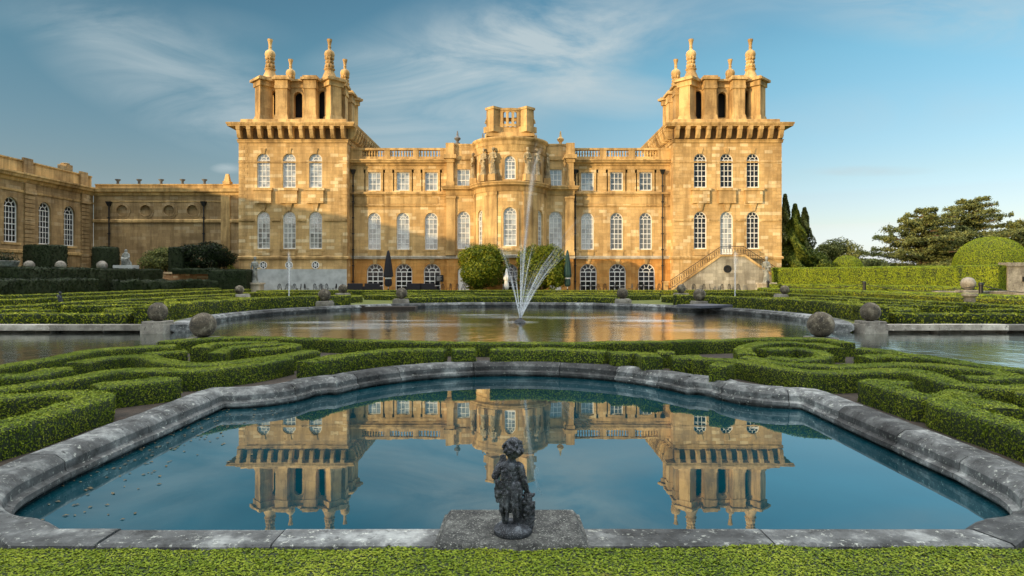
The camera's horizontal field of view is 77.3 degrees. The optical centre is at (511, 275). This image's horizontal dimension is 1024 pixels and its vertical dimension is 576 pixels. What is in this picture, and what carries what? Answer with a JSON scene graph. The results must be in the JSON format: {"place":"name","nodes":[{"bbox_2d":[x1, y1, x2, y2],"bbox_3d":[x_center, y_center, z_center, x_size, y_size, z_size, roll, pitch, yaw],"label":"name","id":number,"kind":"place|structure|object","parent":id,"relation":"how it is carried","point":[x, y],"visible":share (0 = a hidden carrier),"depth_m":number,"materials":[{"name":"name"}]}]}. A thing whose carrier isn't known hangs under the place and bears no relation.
{"place":"outdoors","nodes":[
{"label":"outdoors","id":0,"kind":"place"},
{"bbox_2d":[0,154,94,267],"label":"side range","id":1,"kind":"structure","parent":0,"point":[42,204],"depth_m":65.31,"materials":[{"name":"stone"}]},
{"bbox_2d":[1,197,20,244],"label":"window","id":2,"kind":"structure","parent":1,"relation":"in","point":[9,204],"depth_m":60.83,"materials":[{"name":"white paint"}]},
{"bbox_2d":[37,202,48,244],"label":"window","id":3,"kind":"structure","parent":1,"relation":"in","point":[43,208],"depth_m":65.25,"materials":[{"name":"white paint"}]},
{"bbox_2d":[64,206,76,248],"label":"window","id":4,"kind":"structure","parent":1,"relation":"in","point":[68,213],"depth_m":68.93,"materials":[{"name":"white paint"}]},
{"bbox_2d":[189,313,216,337],"bbox_3d":[-8.249,1.320,17.100,0.677,0.674,0.670,0,0,23],"label":"stone ball","id":5,"kind":"object","parent":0,"point":[202,325],"visible":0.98,"depth_m":16.88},
{"bbox_2d":[225,38,794,289],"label":"palace","id":6,"kind":"structure","parent":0,"point":[329,196],"depth_m":71.27,"materials":[{"name":"stone"}]},
{"bbox_2d":[254,212,272,250],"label":"window","id":7,"kind":"structure","parent":6,"relation":"in","point":[263,218],"depth_m":71.26,"materials":[{"name":"white paint"}]},
{"bbox_2d":[258,148,269,187],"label":"window","id":8,"kind":"structure","parent":6,"relation":"in","point":[263,168],"depth_m":71.26,"materials":[{"name":"glass"}]},
{"bbox_2d":[280,212,297,250],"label":"window","id":9,"kind":"structure","parent":6,"relation":"in","point":[289,219],"depth_m":71.26,"materials":[{"name":"white paint"}]},
{"bbox_2d":[283,148,295,187],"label":"window","id":10,"kind":"structure","parent":6,"relation":"in","point":[289,169],"depth_m":71.26,"materials":[{"name":"glass"}]},
{"bbox_2d":[306,212,324,250],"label":"window","id":11,"kind":"structure","parent":6,"relation":"in","point":[315,218],"depth_m":71.26,"materials":[{"name":"white paint"}]},
{"bbox_2d":[310,148,321,187],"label":"window","id":12,"kind":"structure","parent":6,"relation":"in","point":[315,168],"depth_m":71.26,"materials":[{"name":"glass"}]},
{"bbox_2d":[363,169,384,190],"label":"window","id":13,"kind":"structure","parent":6,"relation":"in","point":[374,178],"depth_m":72.77,"materials":[{"name":"glass"}]},
{"bbox_2d":[365,213,382,251],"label":"window","id":14,"kind":"structure","parent":6,"relation":"in","point":[374,220],"depth_m":72.77,"materials":[{"name":"white paint"}]},
{"bbox_2d":[367,259,382,289],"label":"window","id":15,"kind":"structure","parent":6,"relation":"in","point":[374,271],"depth_m":72.72,"materials":[{"name":"white paint"}]},
{"bbox_2d":[394,213,411,251],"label":"window","id":16,"kind":"structure","parent":6,"relation":"in","point":[403,218],"depth_m":72.77,"materials":[{"name":"glass"}]},
{"bbox_2d":[396,259,411,289],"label":"window","id":17,"kind":"structure","parent":6,"relation":"in","point":[403,271],"depth_m":72.72,"materials":[{"name":"white paint"}]},
{"bbox_2d":[422,213,439,251],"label":"window","id":18,"kind":"structure","parent":6,"relation":"in","point":[431,220],"depth_m":72.77,"materials":[{"name":"glass"}]},
{"bbox_2d":[455,211,469,250],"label":"window","id":19,"kind":"structure","parent":6,"relation":"in","point":[463,218],"depth_m":71.57,"materials":[{"name":"white paint"}]},
{"bbox_2d":[501,207,518,245],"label":"window","id":20,"kind":"structure","parent":6,"relation":"in","point":[511,219],"depth_m":67.83,"materials":[{"name":"white paint"}]},
{"bbox_2d":[549,211,564,250],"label":"window","id":21,"kind":"structure","parent":6,"relation":"in","point":[555,218],"depth_m":71.57,"materials":[{"name":"glass"}]},
{"bbox_2d":[578,213,596,251],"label":"window","id":22,"kind":"structure","parent":6,"relation":"in","point":[587,220],"depth_m":72.77,"materials":[{"name":"glass"}]},
{"bbox_2d":[580,259,596,289],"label":"window","id":23,"kind":"structure","parent":6,"relation":"in","point":[588,273],"depth_m":72.72,"materials":[{"name":"white paint"}]},
{"bbox_2d":[608,213,625,251],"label":"window","id":24,"kind":"structure","parent":6,"relation":"in","point":[616,220],"depth_m":72.77,"materials":[{"name":"white paint"}]},
{"bbox_2d":[609,259,625,289],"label":"window","id":25,"kind":"structure","parent":6,"relation":"in","point":[617,273],"depth_m":72.72,"materials":[{"name":"white paint"}]},
{"bbox_2d":[637,213,654,251],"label":"window","id":26,"kind":"structure","parent":6,"relation":"in","point":[645,220],"depth_m":72.77,"materials":[{"name":"white paint"}]},
{"bbox_2d":[638,259,654,289],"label":"window","id":27,"kind":"structure","parent":6,"relation":"in","point":[646,273],"depth_m":72.72,"materials":[{"name":"white paint"}]},
{"bbox_2d":[694,148,705,187],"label":"window","id":28,"kind":"structure","parent":6,"relation":"in","point":[699,168],"depth_m":71.26,"materials":[{"name":"white paint"}]},
{"bbox_2d":[691,212,709,250],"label":"window","id":29,"kind":"structure","parent":6,"relation":"in","point":[699,218],"depth_m":71.26,"materials":[{"name":"white paint"}]},
{"bbox_2d":[720,148,732,187],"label":"window","id":30,"kind":"structure","parent":6,"relation":"in","point":[726,169],"depth_m":71.26,"materials":[{"name":"white paint"}]},
{"bbox_2d":[720,212,732,254],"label":"garden door","id":31,"kind":"structure","parent":6,"relation":"in","point":[726,219],"depth_m":71.26,"materials":[{"name":"white paint"}]},
{"bbox_2d":[747,148,758,187],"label":"window","id":32,"kind":"structure","parent":6,"relation":"in","point":[752,168],"depth_m":71.26,"materials":[{"name":"white paint"}]},
{"bbox_2d":[744,212,762,250],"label":"window","id":33,"kind":"structure","parent":6,"relation":"in","point":[752,217],"depth_m":71.26,"materials":[{"name":"white paint"}]},
{"bbox_2d":[14,376,1009,529],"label":"pool water","id":34,"kind":"structure","parent":0,"point":[596,454],"depth_m":6.65,"materials":[{"name":"liquid"}]},
{"bbox_2d":[0,307,1023,367],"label":"canal water","id":35,"kind":"structure","parent":0,"point":[540,324],"depth_m":23.03,"materials":[{"name":"liquid"}]},
{"bbox_2d":[0,324,140,332],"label":"canal coping","id":36,"kind":"object","parent":35,"relation":"on","point":[55,328],"visible":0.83,"depth_m":22.30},
{"bbox_2d":[140,320,174,333],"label":"plinth","id":37,"kind":"structure","parent":35,"relation":"on","point":[155,327],"depth_m":22.10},
{"bbox_2d":[147,302,167,320],"bbox_3d":[-12.450,1.265,22.501,0.660,0.664,0.667,0,0,-7],"label":"stone ball","id":38,"kind":"object","parent":37,"relation":"on","point":[157,311],"visible":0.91,"depth_m":22.28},
{"bbox_2d":[887,324,1023,332],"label":"canal coping","id":39,"kind":"object","parent":35,"relation":"on","point":[1002,328],"visible":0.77,"depth_m":22.30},
{"bbox_2d":[853,320,887,333],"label":"plinth","id":40,"kind":"structure","parent":39,"relation":"on","point":[870,327],"depth_m":22.13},
{"bbox_2d":[860,302,880,320],"bbox_3d":[12.600,1.263,22.504,0.660,0.662,0.667,0,0,-2],"label":"stone ball","id":41,"kind":"object","parent":40,"relation":"on","point":[869,311],"visible":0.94,"depth_m":22.28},
{"bbox_2d":[0,295,1023,466],"bbox_3d":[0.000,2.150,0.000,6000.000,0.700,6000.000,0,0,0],"label":"ground","id":42,"kind":"structure","parent":0,"point":[122,413],"depth_m":9.63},
{"bbox_2d":[0,366,74,385],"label":"box hedge","id":43,"kind":"object","parent":42,"relation":"on","point":[46,374],"visible":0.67,"depth_m":9.72,"materials":[{"name":"green plant"}]},
{"bbox_2d":[21,244,68,266],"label":"cube topiary","id":44,"kind":"object","parent":42,"relation":"on","point":[45,255],"visible":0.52,"depth_m":58.60,"materials":[{"name":"green plant"}]},
{"bbox_2d":[0,277,99,294],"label":"dark hedge","id":45,"kind":"object","parent":42,"relation":"on","point":[15,286],"visible":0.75,"depth_m":46.32,"materials":[{"name":"green plant"}]},
{"bbox_2d":[0,389,116,461],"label":"box hedge","id":46,"kind":"object","parent":42,"relation":"on","point":[32,422],"visible":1,"depth_m":7.23,"materials":[{"name":"green plant"}]},
{"bbox_2d":[0,311,134,323],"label":"box hedge","id":47,"kind":"object","parent":42,"relation":"on","point":[63,318],"visible":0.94,"depth_m":23.62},
{"bbox_2d":[0,266,163,291],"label":"dark hedge","id":48,"kind":"object","parent":42,"relation":"on","point":[104,276],"visible":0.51,"depth_m":53.16,"materials":[{"name":"green plant"}]},
{"bbox_2d":[0,344,176,374],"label":"box hedge","id":49,"kind":"object","parent":42,"relation":"on","point":[27,366],"visible":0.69,"depth_m":12.13,"materials":[{"name":"green plant"}]},
{"bbox_2d":[60,303,147,313],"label":"box hedge","id":50,"kind":"object","parent":42,"relation":"on","point":[95,309],"visible":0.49,"depth_m":29.53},
{"bbox_2d":[0,288,220,298],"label":"box hedge","id":51,"kind":"object","parent":42,"relation":"on","point":[27,296],"visible":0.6,"depth_m":45.90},
{"bbox_2d":[0,289,251,305],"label":"box hedge","id":52,"kind":"object","parent":42,"relation":"on","point":[39,300],"visible":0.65,"depth_m":41.34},
{"bbox_2d":[89,376,182,408],"bbox_3d":[-5.308,1.657,9.105,1.120,0.380,0.578,0,0,-45],"label":"box hedge","id":53,"kind":"object","parent":42,"relation":"on","point":[143,391],"visible":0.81,"depth_m":8.95,"materials":[{"name":"green plant"}]},
{"bbox_2d":[0,356,294,393],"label":"box hedge","id":54,"kind":"object","parent":42,"relation":"on","point":[204,378],"visible":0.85,"depth_m":10.04,"materials":[{"name":"green plant"}]},
{"bbox_2d":[0,289,298,312],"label":"box hedge","id":55,"kind":"object","parent":42,"relation":"on","point":[54,305],"visible":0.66,"depth_m":35.12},
{"bbox_2d":[110,278,219,290],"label":"dark hedge","id":56,"kind":"object","parent":42,"relation":"on","point":[132,284],"visible":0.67,"depth_m":58.15,"materials":[{"name":"green plant"}]},
{"bbox_2d":[92,174,238,271],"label":"screen wall","id":57,"kind":"structure","parent":42,"relation":"on","point":[136,221],"depth_m":72.50,"materials":[{"name":"stone"}]},
{"bbox_2d":[62,349,320,375],"bbox_3d":[-5.771,1.654,11.834,3.893,0.386,2.303,0,0,0],"label":"box hedge","id":58,"kind":"object","parent":42,"relation":"on","point":[82,366],"visible":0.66,"depth_m":11.44,"materials":[{"name":"green plant"}]},
{"bbox_2d":[189,340,280,362],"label":"box hedge","id":59,"kind":"object","parent":42,"relation":"on","point":[198,352],"visible":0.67,"depth_m":13.60,"materials":[{"name":"green plant"}]},
{"bbox_2d":[133,295,350,323],"bbox_3d":[-12.913,1.494,31.476,3.116,0.828,16.100,0,0,13],"label":"box hedge","id":60,"kind":"object","parent":42,"relation":"on","point":[182,310],"visible":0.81,"depth_m":31.42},
{"bbox_2d":[207,342,302,362],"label":"box hedge","id":61,"kind":"object","parent":42,"relation":"on","point":[236,352],"visible":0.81,"depth_m":13.22,"materials":[{"name":"green plant"}]},
{"bbox_2d":[295,347,447,377],"bbox_3d":[-2.713,1.654,12.361,3.172,0.397,1.130,0,0,-40],"label":"box hedge","id":62,"kind":"object","parent":42,"relation":"on","point":[329,364],"visible":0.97,"depth_m":12.41,"materials":[{"name":"green plant"}]},
{"bbox_2d":[363,293,480,299],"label":"box hedge","id":63,"kind":"object","parent":42,"relation":"on","point":[379,297],"visible":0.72,"depth_m":47.70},
{"bbox_2d":[451,347,476,361],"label":"box hedge","id":64,"kind":"object","parent":42,"relation":"on","point":[464,354],"visible":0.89,"depth_m":12.88,"materials":[{"name":"green plant"}]},
{"bbox_2d":[156,336,855,356],"bbox_3d":[-0.219,1.658,14.979,15.860,0.410,1.740,0,0,0],"label":"box hedge","id":65,"kind":"object","parent":42,"relation":"on","point":[482,348],"visible":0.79,"depth_m":14.64,"materials":[{"name":"green plant"}]},
{"bbox_2d":[256,290,756,294],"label":"box hedge","id":66,"kind":"object","parent":42,"relation":"on","point":[662,292],"visible":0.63,"depth_m":60.06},
{"bbox_2d":[0,360,1023,551],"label":"pool coping","id":67,"kind":"object","parent":42,"relation":"on","point":[25,479],"visible":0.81,"depth_m":6.03,"materials":[{"name":"stone"}]},
{"bbox_2d":[433,510,590,551],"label":"statue plinth","id":68,"kind":"structure","parent":67,"relation":"on","point":[470,529],"depth_m":4.02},
{"bbox_2d":[491,437,534,539],"bbox_3d":[0.006,1.314,4.024,0.241,0.601,0.241,0,0,38],"label":"putto statue","id":69,"kind":"object","parent":68,"relation":"on","point":[512,498],"visible":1,"depth_m":3.98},
{"bbox_2d":[0,542,1023,575],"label":"foreground hedge","id":70,"kind":"object","parent":42,"relation":"on","point":[773,560],"visible":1,"depth_m":3.62,"materials":[{"name":"green plant"}]},
{"bbox_2d":[170,302,853,332],"bbox_3d":[0.000,2.010,32.245,26.902,0.596,19.417,0,0,0],"label":"fountain pool coping","id":71,"kind":"object","parent":42,"relation":"on","point":[182,325],"visible":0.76,"depth_m":35.37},
{"bbox_2d":[398,295,625,302],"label":"box hedge","id":72,"kind":"object","parent":42,"relation":"on","point":[517,298],"visible":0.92,"depth_m":41.80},
{"bbox_2d":[362,292,661,296],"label":"box hedge","id":73,"kind":"object","parent":42,"relation":"on","point":[482,294],"visible":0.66,"depth_m":53.55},
{"bbox_2d":[490,347,607,363],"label":"box hedge","id":74,"kind":"object","parent":42,"relation":"on","point":[553,354],"visible":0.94,"depth_m":12.90,"materials":[{"name":"green plant"}]},
{"bbox_2d":[543,294,660,299],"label":"box hedge","id":75,"kind":"object","parent":42,"relation":"on","point":[644,297],"visible":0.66,"depth_m":47.70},
{"bbox_2d":[606,350,632,365],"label":"box hedge","id":76,"kind":"object","parent":42,"relation":"on","point":[619,358],"visible":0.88,"depth_m":12.32,"materials":[{"name":"green plant"}]},
{"bbox_2d":[631,351,663,370],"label":"box hedge","id":77,"kind":"object","parent":42,"relation":"on","point":[643,361],"visible":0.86,"depth_m":11.80,"materials":[{"name":"green plant"}]},
{"bbox_2d":[669,354,701,373],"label":"box hedge","id":78,"kind":"object","parent":42,"relation":"on","point":[679,363],"visible":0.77,"depth_m":11.66,"materials":[{"name":"green plant"}]},
{"bbox_2d":[707,361,735,381],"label":"box hedge","id":79,"kind":"object","parent":42,"relation":"on","point":[723,371],"visible":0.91,"depth_m":10.63,"materials":[{"name":"green plant"}]},
{"bbox_2d":[672,294,890,323],"bbox_3d":[12.890,1.487,31.496,3.155,0.821,16.116,0,0,-13],"label":"box hedge","id":80,"kind":"object","parent":42,"relation":"on","point":[844,310],"visible":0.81,"depth_m":31.25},
{"bbox_2d":[733,341,845,362],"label":"box hedge","id":81,"kind":"object","parent":42,"relation":"on","point":[749,349],"visible":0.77,"depth_m":13.59,"materials":[{"name":"green plant"}]},
{"bbox_2d":[755,347,834,364],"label":"box hedge","id":82,"kind":"object","parent":42,"relation":"on","point":[796,354],"visible":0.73,"depth_m":12.75,"materials":[{"name":"green plant"}]},
{"bbox_2d":[782,203,811,267],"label":"cypress","id":83,"kind":"object","parent":42,"relation":"on","point":[793,246],"visible":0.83,"depth_m":72.63,"materials":[{"name":"green plant"}]},
{"bbox_2d":[801,207,816,253],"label":"cypress","id":84,"kind":"object","parent":42,"relation":"on","point":[805,221],"visible":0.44,"depth_m":76.61,"materials":[{"name":"plant"}]},
{"bbox_2d":[819,236,864,264],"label":"broadleaf tree","id":85,"kind":"object","parent":42,"relation":"on","point":[834,249],"visible":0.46,"depth_m":78.47,"materials":[{"name":"green plant"}]},
{"bbox_2d":[691,357,1023,404],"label":"box hedge","id":86,"kind":"object","parent":42,"relation":"on","point":[832,381],"visible":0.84,"depth_m":9.88,"materials":[{"name":"green plant"}]},
{"bbox_2d":[769,283,964,291],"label":"yew hedge","id":87,"kind":"object","parent":42,"relation":"on","point":[925,288],"visible":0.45,"depth_m":55.64,"materials":[{"name":"green plant"}]},
{"bbox_2d":[724,289,1023,312],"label":"box hedge","id":88,"kind":"object","parent":42,"relation":"on","point":[971,305],"visible":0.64,"depth_m":35.04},
{"bbox_2d":[738,356,1023,384],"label":"box hedge","id":89,"kind":"object","parent":42,"relation":"on","point":[966,374],"visible":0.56,"depth_m":10.52,"materials":[{"name":"green plant"}]},
{"bbox_2d":[852,353,915,363],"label":"box hedge","id":90,"kind":"object","parent":42,"relation":"on","point":[874,358],"visible":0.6,"depth_m":11.78,"materials":[{"name":"green plant"}]},
{"bbox_2d":[771,264,1006,290],"bbox_3d":[33.446,0.535,59.186,2.136,2.968,20.959,0,0,-30],"label":"yew hedge","id":91,"kind":"object","parent":42,"relation":"on","point":[992,276],"visible":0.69,"depth_m":56.46,"materials":[{"name":"green plant"}]},
{"bbox_2d":[757,287,1023,298],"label":"hedge","id":92,"kind":"object","parent":42,"relation":"on","point":[827,292],"visible":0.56,"depth_m":47.78,"materials":[{"name":"green plant"}]},
{"bbox_2d":[856,206,977,266],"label":"cedar","id":93,"kind":"object","parent":42,"relation":"on","point":[925,244],"visible":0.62,"depth_m":83.68,"materials":[{"name":"green plant"}]},
{"bbox_2d":[857,378,980,422],"bbox_3d":[5.440,1.655,8.539,1.075,0.384,1.572,0,0,0],"label":"box hedge","id":94,"kind":"object","parent":42,"relation":"on","point":[903,399],"visible":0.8,"depth_m":8.32,"materials":[{"name":"green plant"}]},
{"bbox_2d":[877,304,963,313],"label":"box hedge","id":95,"kind":"object","parent":42,"relation":"on","point":[913,308],"visible":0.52,"depth_m":29.45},
{"bbox_2d":[852,292,1023,305],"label":"box hedge","id":96,"kind":"object","parent":42,"relation":"on","point":[984,300],"visible":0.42,"depth_m":39.15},
{"bbox_2d":[854,347,1023,375],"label":"box hedge","id":97,"kind":"object","parent":42,"relation":"on","point":[921,358],"visible":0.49,"depth_m":11.59,"materials":[{"name":"green plant"}]},
{"bbox_2d":[889,311,1023,323],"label":"box hedge","id":98,"kind":"object","parent":42,"relation":"on","point":[953,318],"visible":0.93,"depth_m":23.62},
{"bbox_2d":[912,196,1023,262],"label":"cedar","id":99,"kind":"object","parent":42,"relation":"on","point":[977,214],"visible":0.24,"depth_m":86.04,"materials":[{"name":"green plant"}]},
{"bbox_2d":[924,394,1023,462],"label":"box hedge","id":100,"kind":"object","parent":42,"relation":"on","point":[996,426],"visible":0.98,"depth_m":6.98,"materials":[{"name":"green plant"}]},
{"bbox_2d":[951,236,1023,265],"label":"dome topiary","id":101,"kind":"object","parent":42,"relation":"on","point":[992,250],"visible":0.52,"depth_m":56.28,"materials":[{"name":"green plant"}]},
{"bbox_2d":[0,0,1023,264],"label":"sky","id":102,"kind":"structure","parent":0,"point":[896,108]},
{"bbox_2d":[803,336,838,339],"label":"plinth","id":103,"kind":"structure","parent":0,"point":[821,337],"depth_m":17.04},
{"bbox_2d":[807,312,834,336],"bbox_3d":[8.296,1.309,17.198,0.698,0.692,0.690,0,0,-26],"label":"stone ball","id":104,"kind":"object","parent":103,"relation":"on","point":[820,324],"visible":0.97,"depth_m":16.97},
{"bbox_2d":[998,263,1023,290],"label":"garden pier","id":105,"kind":"structure","parent":0,"point":[1015,276],"depth_m":50.20,"materials":[{"name":"beige stone"}]},
{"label":"terrace path","id":106,"kind":"structure","parent":0,"visible":0},
{"bbox_2d":[90,245,120,267],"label":"drum topiary","id":107,"kind":"object","parent":106,"relation":"on","point":[109,256],"visible":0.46,"depth_m":67.25,"materials":[{"name":"green plant"}]},
{"bbox_2d":[136,246,171,271],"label":"shrub","id":108,"kind":"object","parent":106,"relation":"on","point":[157,258],"visible":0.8,"depth_m":67.97,"materials":[{"name":"green plant"}]},
{"bbox_2d":[163,272,207,280],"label":"garden wall","id":109,"kind":"structure","parent":106,"relation":"on","point":[166,275],"depth_m":66.95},
{"bbox_2d":[167,246,190,274],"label":"cube topiary","id":110,"kind":"object","parent":109,"relation":"on","point":[175,259],"visible":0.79,"depth_m":67.01,"materials":[{"name":"green plant"}]},
{"bbox_2d":[177,241,238,268],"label":"shrub","id":111,"kind":"object","parent":106,"relation":"on","point":[214,254],"visible":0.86,"depth_m":67.83,"materials":[{"name":"green plant"}]},
{"bbox_2d":[208,269,252,289],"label":"dark hedge","id":112,"kind":"object","parent":106,"relation":"on","point":[229,279],"visible":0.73,"depth_m":64.22,"materials":[{"name":"green plant"}]},
{"bbox_2d":[457,242,510,289],"bbox_3d":[-2.896,-0.742,65.385,5.606,5.427,5.721,0,0,0],"label":"round tree","id":113,"kind":"object","parent":106,"relation":"on","point":[480,265],"visible":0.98,"depth_m":64.18,"materials":[{"name":"green plant"}]},
{"bbox_2d":[515,243,565,289],"bbox_3d":[3.080,-0.740,65.634,5.648,5.309,5.265,0,0,0],"label":"round tree","id":114,"kind":"object","parent":106,"relation":"on","point":[542,268],"visible":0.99,"depth_m":64.58,"materials":[{"name":"green plant"}]},
{"bbox_2d":[662,246,776,289],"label":"garden staircase","id":115,"kind":"structure","parent":106,"relation":"on","point":[744,272],"depth_m":69.15,"materials":[{"name":"stone"}]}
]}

